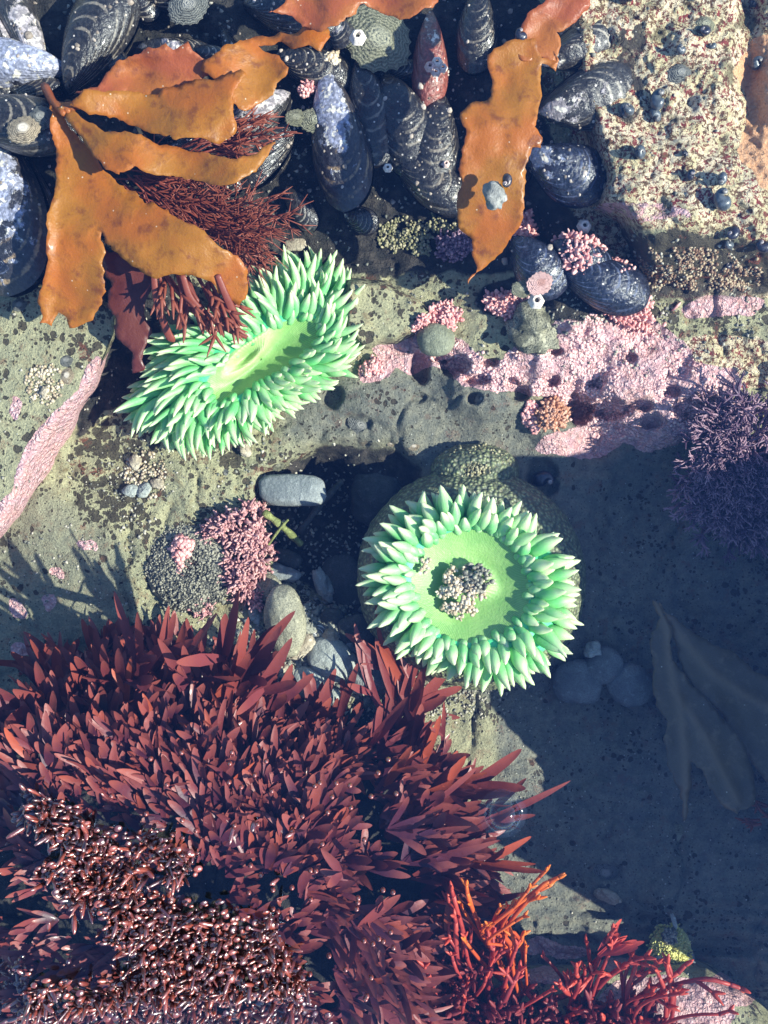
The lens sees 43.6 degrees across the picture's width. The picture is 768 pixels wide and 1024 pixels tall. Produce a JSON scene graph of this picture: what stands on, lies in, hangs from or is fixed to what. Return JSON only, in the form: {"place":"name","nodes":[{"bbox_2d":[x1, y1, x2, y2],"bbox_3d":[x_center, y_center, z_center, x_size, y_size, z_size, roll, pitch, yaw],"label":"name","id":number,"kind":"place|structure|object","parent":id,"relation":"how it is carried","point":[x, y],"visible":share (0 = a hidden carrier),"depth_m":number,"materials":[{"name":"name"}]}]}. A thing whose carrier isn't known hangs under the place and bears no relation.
{"place":"outdoors","nodes":[
{"label":"outdoors","id":0,"kind":"place"},
{"bbox_2d":[0,288,354,673],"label":"gravel","id":1,"kind":"structure","parent":0,"point":[123,527],"depth_m":0.73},
{"bbox_2d":[0,0,767,1023],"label":"ground","id":2,"kind":"structure","parent":0,"point":[638,550],"depth_m":0.73,"materials":[{"name":"stone"}]},
{"bbox_2d":[0,0,45,50],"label":"mussel","id":3,"kind":"object","parent":2,"relation":"on","point":[18,14],"visible":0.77,"depth_m":0.64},
{"bbox_2d":[0,146,51,296],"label":"mussel","id":4,"kind":"object","parent":2,"relation":"on","point":[23,236],"visible":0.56,"depth_m":0.65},
{"bbox_2d":[0,37,62,89],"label":"mussel","id":5,"kind":"object","parent":2,"relation":"on","point":[15,71],"visible":0.89,"depth_m":0.64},
{"bbox_2d":[0,835,71,960],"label":"red seaweed","id":6,"kind":"object","parent":2,"relation":"on","point":[23,930],"visible":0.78,"depth_m":0.61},
{"bbox_2d":[0,661,71,758],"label":"red seaweed","id":7,"kind":"object","parent":2,"relation":"on","point":[19,738],"visible":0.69,"depth_m":0.63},
{"bbox_2d":[10,77,62,97],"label":"mussel","id":8,"kind":"object","parent":2,"relation":"on","point":[32,88],"visible":0.56,"depth_m":0.65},
{"bbox_2d":[0,94,77,158],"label":"mussel","id":9,"kind":"object","parent":2,"relation":"on","point":[40,146],"visible":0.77,"depth_m":0.63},
{"bbox_2d":[6,115,40,143],"bbox_3d":[-0.233,-0.248,0.620,0.023,0.004,0.019,-10,90,0],"label":"limpet","id":10,"kind":"object","parent":9,"relation":"on","point":[23,129],"visible":1,"depth_m":0.62},
{"bbox_2d":[37,27,329,373],"bbox_3d":[-0.132,-0.206,0.634,0.196,0.067,0.219,0,90,0],"label":"kelp","id":11,"kind":"object","parent":9,"relation":"on","point":[165,89],"visible":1,"depth_m":0.62},
{"bbox_2d":[151,277,174,341],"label":"red seaweed","id":12,"kind":"object","parent":11,"relation":"attached to","point":[168,333],"visible":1,"depth_m":0.65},
{"bbox_2d":[150,274,255,356],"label":"red seaweed","id":13,"kind":"object","parent":11,"relation":"hanging from","point":[219,309],"visible":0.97,"depth_m":0.64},
{"bbox_2d":[0,728,89,867],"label":"red seaweed","id":14,"kind":"object","parent":2,"relation":"on","point":[33,772],"visible":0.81,"depth_m":0.62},
{"bbox_2d":[0,284,115,537],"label":"boulder","id":15,"kind":"object","parent":2,"relation":"on","point":[32,443],"visible":0.81,"depth_m":0.68,"materials":[{"name":"stone"}]},
{"bbox_2d":[24,363,63,405],"bbox_3d":[-0.242,-0.091,0.682,0.028,0.005,0.030,0,90,0],"label":"barnacle scar","id":16,"kind":"object","parent":15,"relation":"on","point":[41,374],"visible":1,"depth_m":0.68},
{"bbox_2d":[0,942,120,1023],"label":"red seaweed","id":17,"kind":"object","parent":2,"relation":"on","point":[57,973],"visible":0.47,"depth_m":0.61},
{"bbox_2d":[0,631,134,762],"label":"red seaweed","id":18,"kind":"object","parent":2,"relation":"on","point":[51,662],"visible":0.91,"depth_m":0.65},
{"bbox_2d":[61,0,140,99],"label":"mussel","id":19,"kind":"object","parent":2,"relation":"on","point":[88,62],"visible":0.89,"depth_m":0.64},
{"bbox_2d":[53,702,167,847],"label":"red seaweed","id":20,"kind":"object","parent":2,"relation":"on","point":[103,757],"visible":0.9,"depth_m":0.62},
{"bbox_2d":[124,450,165,499],"bbox_3d":[-0.181,-0.028,0.725,0.033,0.008,0.038,0,90,0],"label":"barnacle cluster","id":21,"kind":"object","parent":2,"relation":"on","point":[143,472],"visible":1,"depth_m":0.72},
{"bbox_2d":[77,591,216,745],"bbox_3d":[-0.177,0.103,0.680,0.123,0.166,0.099,7,90,0],"label":"red seaweed","id":22,"kind":"object","parent":2,"relation":"on","point":[145,660],"visible":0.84,"depth_m":0.65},
{"bbox_2d":[54,822,263,1013],"bbox_3d":[-0.141,0.261,0.626,0.137,0.049,0.126,0,90,0],"label":"red seaweed","id":23,"kind":"object","parent":2,"relation":"on","point":[96,955],"visible":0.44,"depth_m":0.61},
{"bbox_2d":[167,533,194,575],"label":"coralline tuft","id":24,"kind":"object","parent":2,"relation":"on","point":[185,544],"visible":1,"depth_m":0.72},
{"bbox_2d":[116,723,254,859],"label":"red seaweed","id":25,"kind":"object","parent":2,"relation":"attached to","point":[190,776],"visible":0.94,"depth_m":0.61,"materials":[{"name":"plant"}]},
{"bbox_2d":[167,0,208,24],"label":"limpet","id":26,"kind":"object","parent":2,"relation":"on","point":[188,12],"visible":1,"depth_m":0.65},
{"bbox_2d":[141,522,237,613],"bbox_3d":[-0.148,0.040,0.731,0.078,0.025,0.078,0,90,0],"label":"sea anemone","id":27,"kind":"object","parent":2,"relation":"on","point":[170,586],"visible":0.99,"depth_m":0.72},
{"bbox_2d":[0,749,398,1023],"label":"wet seaweed tips","id":28,"kind":"object","parent":2,"relation":"on","point":[138,930],"visible":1,"depth_m":0.58,"materials":[{"name":"plant"}]},
{"bbox_2d":[114,133,317,289],"bbox_3d":[-0.119,-0.208,0.659,0.134,0.074,0.091,37,90,0],"label":"red seaweed","id":29,"kind":"object","parent":2,"relation":"on","point":[230,226],"visible":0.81,"depth_m":0.65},
{"bbox_2d":[138,591,294,747],"bbox_3d":[-0.130,0.100,0.681,0.103,0.169,0.130,25,90,0],"label":"red seaweed","id":30,"kind":"object","parent":2,"relation":"attached to","point":[206,702],"visible":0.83,"depth_m":0.64,"materials":[{"name":"plant"}]},
{"bbox_2d":[113,895,329,1023],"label":"red seaweed","id":31,"kind":"object","parent":2,"relation":"on","point":[287,936],"visible":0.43,"depth_m":0.61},
{"bbox_2d":[195,498,279,614],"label":"coralline tuft","id":32,"kind":"object","parent":2,"relation":"on","point":[250,543],"visible":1,"depth_m":0.72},
{"bbox_2d":[113,244,364,460],"bbox_3d":[-0.102,-0.111,0.705,0.206,0.059,0.116,-33,90,0],"label":"sea anemone","id":33,"kind":"object","parent":2,"relation":"on","point":[299,341],"visible":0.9,"depth_m":0.69},
{"bbox_2d":[201,625,313,717],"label":"red seaweed","id":34,"kind":"object","parent":2,"relation":"on","point":[284,690],"visible":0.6,"depth_m":0.64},
{"bbox_2d":[230,89,291,152],"bbox_3d":[-0.091,-0.275,0.679,0.064,0.033,0.034,-35,80,0],"label":"mussel","id":35,"kind":"object","parent":2,"relation":"on","point":[279,101],"visible":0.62,"depth_m":0.67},
{"bbox_2d":[180,105,302,195],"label":"red seaweed","id":36,"kind":"object","parent":35,"relation":"on","point":[228,147],"visible":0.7,"depth_m":0.64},
{"bbox_2d":[193,684,334,823],"bbox_3d":[-0.078,0.162,0.666,0.084,0.157,0.102,-37,90,0],"label":"red seaweed","id":37,"kind":"object","parent":2,"relation":"on","point":[260,737],"visible":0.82,"depth_m":0.63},
{"bbox_2d":[233,118,300,192],"bbox_3d":[-0.084,-0.256,0.688,0.069,0.030,0.036,-42,70,0],"label":"mussel","id":38,"kind":"object","parent":2,"relation":"on","point":[274,159],"visible":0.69,"depth_m":0.68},
{"bbox_2d":[242,0,334,35],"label":"mussel","id":39,"kind":"object","parent":2,"relation":"on","point":[286,24],"visible":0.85,"depth_m":0.66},
{"bbox_2d":[258,474,326,505],"bbox_3d":[-0.069,-0.017,0.729,0.052,0.014,0.025,2,90,0],"label":"pebble","id":40,"kind":"object","parent":2,"relation":"on","point":[291,490],"visible":1,"depth_m":0.72,"materials":[{"name":"grey stone"}]},
{"bbox_2d":[213,770,374,925],"bbox_3d":[-0.057,0.222,0.620,0.106,0.063,0.119,0,90,0],"label":"red seaweed","id":41,"kind":"object","parent":2,"relation":"on","point":[299,850],"visible":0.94,"depth_m":0.61,"materials":[{"name":"plant"}]},
{"bbox_2d":[216,421,385,632],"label":"gravel","id":42,"kind":"structure","parent":2,"relation":"on","point":[319,513],"depth_m":0.77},
{"bbox_2d":[285,186,319,233],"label":"mussel","id":43,"kind":"object","parent":2,"relation":"on","point":[310,213],"visible":0.87,"depth_m":0.69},
{"bbox_2d":[0,0,609,264],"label":"barnacle crumbs","id":44,"kind":"object","parent":2,"relation":"on","point":[28,35],"visible":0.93,"depth_m":0.67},
{"bbox_2d":[276,46,352,93],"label":"mussel","id":45,"kind":"object","parent":2,"relation":"on","point":[341,71],"visible":0.58,"depth_m":0.67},
{"bbox_2d":[180,580,451,723],"bbox_3d":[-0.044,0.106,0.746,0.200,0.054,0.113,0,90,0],"label":"gravel","id":46,"kind":"structure","parent":2,"relation":"on","point":[313,627],"depth_m":0.73,"materials":[{"name":"stone"}]},
{"bbox_2d":[264,584,306,657],"bbox_3d":[-0.074,0.082,0.721,0.031,0.027,0.056,-12,90,0],"label":"pebble","id":47,"kind":"object","parent":46,"relation":"on","point":[282,601],"visible":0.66,"depth_m":0.71,"materials":[{"name":"beige stone"}]},
{"bbox_2d":[312,567,333,602],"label":"pebble","id":48,"kind":"object","parent":2,"relation":"on","point":[323,585],"visible":1,"depth_m":0.74,"materials":[{"name":"grey stone"}]},
{"bbox_2d":[271,663,382,813],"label":"red seaweed","id":49,"kind":"object","parent":2,"relation":"on","point":[346,761],"visible":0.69,"depth_m":0.70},
{"bbox_2d":[307,637,356,682],"bbox_3d":[-0.040,0.112,0.729,0.038,0.020,0.032,30,90,0],"label":"pebble","id":50,"kind":"object","parent":2,"relation":"on","point":[325,658],"visible":0.97,"depth_m":0.72,"materials":[{"name":"grey stone"}]},
{"bbox_2d":[322,552,360,605],"bbox_3d":[-0.027,0.067,0.765,0.034,0.015,0.069,-24,90,0],"label":"pebble","id":51,"kind":"object","parent":2,"relation":"on","point":[340,570],"visible":0.61,"depth_m":0.76,"materials":[{"name":"stone"}]},
{"bbox_2d":[329,19,354,50],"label":"mussel","id":52,"kind":"object","parent":2,"relation":"on","point":[339,39],"visible":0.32,"depth_m":0.66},
{"bbox_2d":[311,74,373,212],"bbox_3d":[-0.031,-0.263,0.680,0.043,0.037,0.103,-8,90,15],"label":"mussel","id":53,"kind":"object","parent":2,"relation":"on","point":[334,108],"visible":0.98,"depth_m":0.67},
{"bbox_2d":[337,614,374,646],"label":"pebble","id":54,"kind":"object","parent":2,"relation":"on","point":[345,625],"visible":0.71,"depth_m":0.73,"materials":[{"name":"stone"}]},
{"bbox_2d":[343,206,378,235],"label":"mussel","id":55,"kind":"object","parent":2,"relation":"on","point":[363,220],"visible":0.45,"depth_m":0.70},
{"bbox_2d":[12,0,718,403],"bbox_3d":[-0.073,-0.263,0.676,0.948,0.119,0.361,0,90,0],"label":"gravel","id":56,"kind":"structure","parent":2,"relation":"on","point":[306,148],"depth_m":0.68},
{"bbox_2d":[348,60,389,167],"bbox_3d":[-0.010,-0.284,0.683,0.034,0.033,0.080,-10,90,0],"label":"mussel","id":57,"kind":"object","parent":2,"relation":"on","point":[365,83],"visible":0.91,"depth_m":0.67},
{"bbox_2d":[357,354,383,377],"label":"coralline tuft","id":58,"kind":"object","parent":2,"relation":"on","point":[370,366],"visible":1,"depth_m":0.71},
{"bbox_2d":[345,4,410,72],"bbox_3d":[-0.004,-0.329,0.664,0.055,0.007,0.045,40,90,0],"label":"limpet","id":59,"kind":"object","parent":2,"relation":"on","point":[384,47],"visible":0.95,"depth_m":0.67},
{"bbox_2d":[345,278,428,348],"bbox_3d":[0.004,-0.152,0.713,0.079,0.049,0.063,0,90,0],"label":"boulder","id":60,"kind":"object","parent":2,"relation":"on","point":[383,314],"visible":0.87,"depth_m":0.69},
{"bbox_2d":[289,883,507,1023],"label":"red seaweed","id":61,"kind":"object","parent":2,"relation":"on","point":[399,974],"visible":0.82,"depth_m":0.61,"materials":[{"name":"plant"}]},
{"bbox_2d":[345,605,461,760],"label":"red seaweed","id":62,"kind":"object","parent":2,"relation":"on","point":[392,731],"visible":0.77,"depth_m":0.71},
{"bbox_2d":[380,73,427,175],"bbox_3d":[0.016,-0.275,0.686,0.046,0.040,0.080,-20,90,0],"label":"mussel","id":63,"kind":"object","parent":2,"relation":"on","point":[410,114],"visible":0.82,"depth_m":0.67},
{"bbox_2d":[376,212,457,256],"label":"green turf","id":64,"kind":"structure","parent":2,"relation":"on","point":[398,242],"depth_m":0.71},
{"bbox_2d":[411,10,447,106],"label":"mussel","id":65,"kind":"object","parent":2,"relation":"on","point":[430,46],"visible":0.96,"depth_m":0.67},
{"bbox_2d":[398,159,461,217],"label":"mussel","id":66,"kind":"object","parent":2,"relation":"on","point":[442,202],"visible":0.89,"depth_m":0.68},
{"bbox_2d":[320,807,542,983],"bbox_3d":[0.056,0.266,0.677,0.121,0.171,0.196,-32,90,0],"label":"red seaweed","id":67,"kind":"object","parent":2,"relation":"on","point":[440,869],"visible":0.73,"depth_m":0.66,"materials":[{"name":"plant"}]},
{"bbox_2d":[417,323,454,356],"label":"pebble","id":68,"kind":"object","parent":2,"relation":"on","point":[435,339],"visible":1,"depth_m":0.69,"materials":[{"name":"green stone"}]},
{"bbox_2d":[417,96,459,173],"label":"mussel","id":69,"kind":"object","parent":2,"relation":"on","point":[433,154],"visible":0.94,"depth_m":0.67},
{"bbox_2d":[416,298,464,331],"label":"coralline tuft","id":70,"kind":"object","parent":2,"relation":"on","point":[446,313],"visible":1,"depth_m":0.69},
{"bbox_2d":[346,682,554,733],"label":"gravel","id":71,"kind":"structure","parent":2,"relation":"on","point":[463,706],"depth_m":0.74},
{"bbox_2d":[434,228,472,262],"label":"coralline tuft","id":72,"kind":"object","parent":2,"relation":"on","point":[455,247],"visible":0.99,"depth_m":0.69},
{"bbox_2d":[355,473,586,695],"bbox_3d":[0.066,0.051,0.713,0.174,0.100,0.169,0,90,0],"label":"sea anemone","id":73,"kind":"object","parent":2,"relation":"on","point":[517,537],"visible":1,"depth_m":0.68},
{"bbox_2d":[435,562,494,620],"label":"debris clump","id":74,"kind":"object","parent":73,"relation":"on","point":[471,586],"visible":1,"depth_m":0.68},
{"bbox_2d":[373,702,570,879],"bbox_3d":[0.061,0.209,0.681,0.145,0.164,0.118,34,90,0],"label":"red seaweed","id":75,"kind":"object","parent":2,"relation":"on","point":[429,785],"visible":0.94,"depth_m":0.66,"materials":[{"name":"plant"}]},
{"bbox_2d":[431,442,519,478],"bbox_3d":[0.070,-0.032,0.723,0.071,0.039,0.044,0,90,0],"label":"sea anemone","id":76,"kind":"object","parent":2,"relation":"on","point":[483,460],"visible":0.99,"depth_m":0.71},
{"bbox_2d":[456,0,498,75],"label":"mussel","id":77,"kind":"object","parent":2,"relation":"on","point":[477,21],"visible":0.96,"depth_m":0.66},
{"bbox_2d":[416,881,556,1017],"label":"branching seaweed","id":78,"kind":"object","parent":2,"relation":"on","point":[494,956],"visible":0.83,"depth_m":0.64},
{"bbox_2d":[413,947,508,1023],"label":"branching seaweed","id":79,"kind":"object","parent":78,"relation":"on","point":[480,971],"visible":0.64,"depth_m":0.66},
{"bbox_2d":[481,287,529,321],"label":"coralline tuft","id":80,"kind":"object","parent":2,"relation":"on","point":[504,304],"visible":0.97,"depth_m":0.69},
{"bbox_2d":[510,208,539,240],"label":"coralline tuft","id":81,"kind":"object","parent":2,"relation":"on","point":[527,227],"visible":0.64,"depth_m":0.68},
{"bbox_2d":[520,399,540,434],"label":"coralline tuft","id":82,"kind":"object","parent":2,"relation":"on","point":[531,406],"visible":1,"depth_m":0.71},
{"bbox_2d":[505,300,559,353],"bbox_3d":[0.105,-0.131,0.685,0.036,0.021,0.041,-20,90,0],"label":"pebble","id":83,"kind":"object","parent":2,"relation":"on","point":[529,329],"visible":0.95,"depth_m":0.68,"materials":[{"name":"grey stone"}]},
{"bbox_2d":[510,235,568,300],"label":"mussel","id":84,"kind":"object","parent":2,"relation":"on","point":[530,257],"visible":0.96,"depth_m":0.65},
{"bbox_2d":[526,271,552,295],"bbox_3d":[0.104,-0.152,0.638,0.019,0.002,0.016,-30,90,0],"label":"limpet","id":85,"kind":"object","parent":84,"relation":"on","point":[538,283],"visible":1,"depth_m":0.64},
{"bbox_2d":[531,395,572,431],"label":"coralline tuft","id":86,"kind":"object","parent":2,"relation":"on","point":[553,413],"visible":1,"depth_m":0.71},
{"bbox_2d":[350,211,767,388],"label":"gravel","id":87,"kind":"structure","parent":2,"relation":"on","point":[661,313],"depth_m":0.68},
{"bbox_2d":[527,143,606,208],"bbox_3d":[0.123,-0.230,0.647,0.059,0.037,0.042,28,100,0],"label":"mussel","id":88,"kind":"object","parent":2,"relation":"on","point":[555,164],"visible":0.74,"depth_m":0.63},
{"bbox_2d":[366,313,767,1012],"bbox_3d":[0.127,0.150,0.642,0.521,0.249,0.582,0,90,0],"label":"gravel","id":89,"kind":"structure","parent":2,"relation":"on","point":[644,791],"depth_m":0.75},
{"bbox_2d":[419,312,727,440],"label":"coralline nodules","id":90,"kind":"object","parent":2,"relation":"on","point":[589,384],"visible":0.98,"depth_m":0.70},
{"bbox_2d":[541,19,611,71],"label":"mussel","id":91,"kind":"object","parent":2,"relation":"on","point":[573,51],"visible":0.47,"depth_m":0.62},
{"bbox_2d":[552,659,601,703],"bbox_3d":[0.150,0.132,0.747,0.039,0.016,0.036,0,90,0],"label":"pebble","id":92,"kind":"object","parent":2,"relation":"on","point":[573,681],"visible":1,"depth_m":0.74,"materials":[{"name":"stone"}]},
{"bbox_2d":[550,238,612,265],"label":"mussel","id":93,"kind":"object","parent":2,"relation":"on","point":[558,243],"visible":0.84,"depth_m":0.65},
{"bbox_2d":[551,228,607,274],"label":"coralline tuft","id":94,"kind":"object","parent":93,"relation":"on","point":[575,236],"visible":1,"depth_m":0.65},
{"bbox_2d":[538,60,632,130],"bbox_3d":[0.136,-0.274,0.636,0.072,0.039,0.043,-12,114,0],"label":"mussel","id":95,"kind":"object","parent":2,"relation":"on","point":[560,105],"visible":0.84,"depth_m":0.62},
{"bbox_2d":[457,0,590,282],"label":"kelp","id":96,"kind":"object","parent":95,"relation":"on","point":[503,136],"visible":0.98,"depth_m":0.60},
{"bbox_2d":[482,181,506,209],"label":"pebble","id":97,"kind":"object","parent":96,"relation":"on","point":[494,194],"visible":1,"depth_m":0.58,"materials":[{"name":"grey stone"}]},
{"bbox_2d":[585,646,623,684],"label":"pebble","id":98,"kind":"object","parent":2,"relation":"on","point":[606,666],"visible":1,"depth_m":0.74,"materials":[{"name":"stone"}]},
{"bbox_2d":[565,260,649,315],"bbox_3d":[0.151,-0.158,0.664,0.068,0.035,0.037,22,90,0],"label":"mussel","id":99,"kind":"object","parent":2,"relation":"on","point":[608,287],"visible":0.84,"depth_m":0.65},
{"bbox_2d":[474,958,767,1023],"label":"boulder","id":100,"kind":"object","parent":2,"relation":"on","point":[750,1008],"visible":0.41,"depth_m":0.70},
{"bbox_2d":[433,973,567,1023],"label":"branching seaweed","id":101,"kind":"object","parent":100,"relation":"on","point":[511,1005],"visible":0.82,"depth_m":0.66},
{"bbox_2d":[457,864,565,1001],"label":"branching seaweed","id":102,"kind":"object","parent":101,"relation":"on","point":[516,907],"visible":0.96,"depth_m":0.63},
{"bbox_2d":[541,923,655,1016],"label":"branching seaweed","id":103,"kind":"object","parent":100,"relation":"on","point":[583,981],"visible":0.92,"depth_m":0.64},
{"bbox_2d":[598,919,643,956],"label":"red seaweed","id":104,"kind":"object","parent":103,"relation":"on","point":[620,947],"visible":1,"depth_m":0.61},
{"bbox_2d":[561,996,653,1023],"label":"branching seaweed","id":105,"kind":"object","parent":100,"relation":"on","point":[601,1017],"visible":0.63,"depth_m":0.66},
{"bbox_2d":[543,986,681,1023],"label":"branching seaweed","id":106,"kind":"object","parent":100,"relation":"on","point":[612,1007],"visible":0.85,"depth_m":0.66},
{"bbox_2d":[646,922,692,963],"bbox_3d":[0.219,0.337,0.732,0.041,0.034,0.052,0,90,0],"label":"turf knob","id":107,"kind":"object","parent":100,"relation":"on","point":[672,941],"visible":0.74,"depth_m":0.72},
{"bbox_2d":[617,951,750,1023],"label":"branching seaweed","id":108,"kind":"object","parent":100,"relation":"on","point":[674,989],"visible":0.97,"depth_m":0.63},
{"bbox_2d":[606,663,652,707],"bbox_3d":[0.192,0.135,0.748,0.036,0.017,0.035,-20,90,0],"label":"pebble","id":109,"kind":"object","parent":2,"relation":"on","point":[630,685],"visible":0.96,"depth_m":0.74,"materials":[{"name":"stone"}]},
{"bbox_2d":[603,295,680,333],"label":"coralline tuft","id":110,"kind":"object","parent":2,"relation":"on","point":[644,319],"visible":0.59,"depth_m":0.68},
{"bbox_2d":[559,0,767,287],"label":"boulder","id":111,"kind":"object","parent":2,"relation":"on","point":[647,206],"visible":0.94,"depth_m":0.62,"materials":[{"name":"stone"}]},
{"bbox_2d":[628,247,762,291],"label":"olive turf","id":112,"kind":"structure","parent":111,"relation":"on","point":[721,283],"depth_m":0.66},
{"bbox_2d":[649,600,767,821],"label":"kelp","id":113,"kind":"object","parent":2,"relation":"on","point":[731,686],"visible":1,"depth_m":0.72},
{"bbox_2d":[663,426,767,563],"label":"branching seaweed","id":114,"kind":"object","parent":2,"relation":"on","point":[726,519],"visible":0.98,"depth_m":0.71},
{"bbox_2d":[674,370,767,516],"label":"branching seaweed","id":115,"kind":"object","parent":2,"relation":"attached to","point":[725,418],"visible":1,"depth_m":0.69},
{"bbox_2d":[715,433,767,538],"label":"branching seaweed","id":116,"kind":"object","parent":2,"relation":"on","point":[765,459],"visible":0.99,"depth_m":0.70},
{"label":"water","id":117,"kind":"structure","parent":0,"visible":0},
{"bbox_2d":[268,0,437,31],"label":"kelp","id":118,"kind":"object","parent":117,"relation":"in","point":[319,15],"visible":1,"depth_m":0.60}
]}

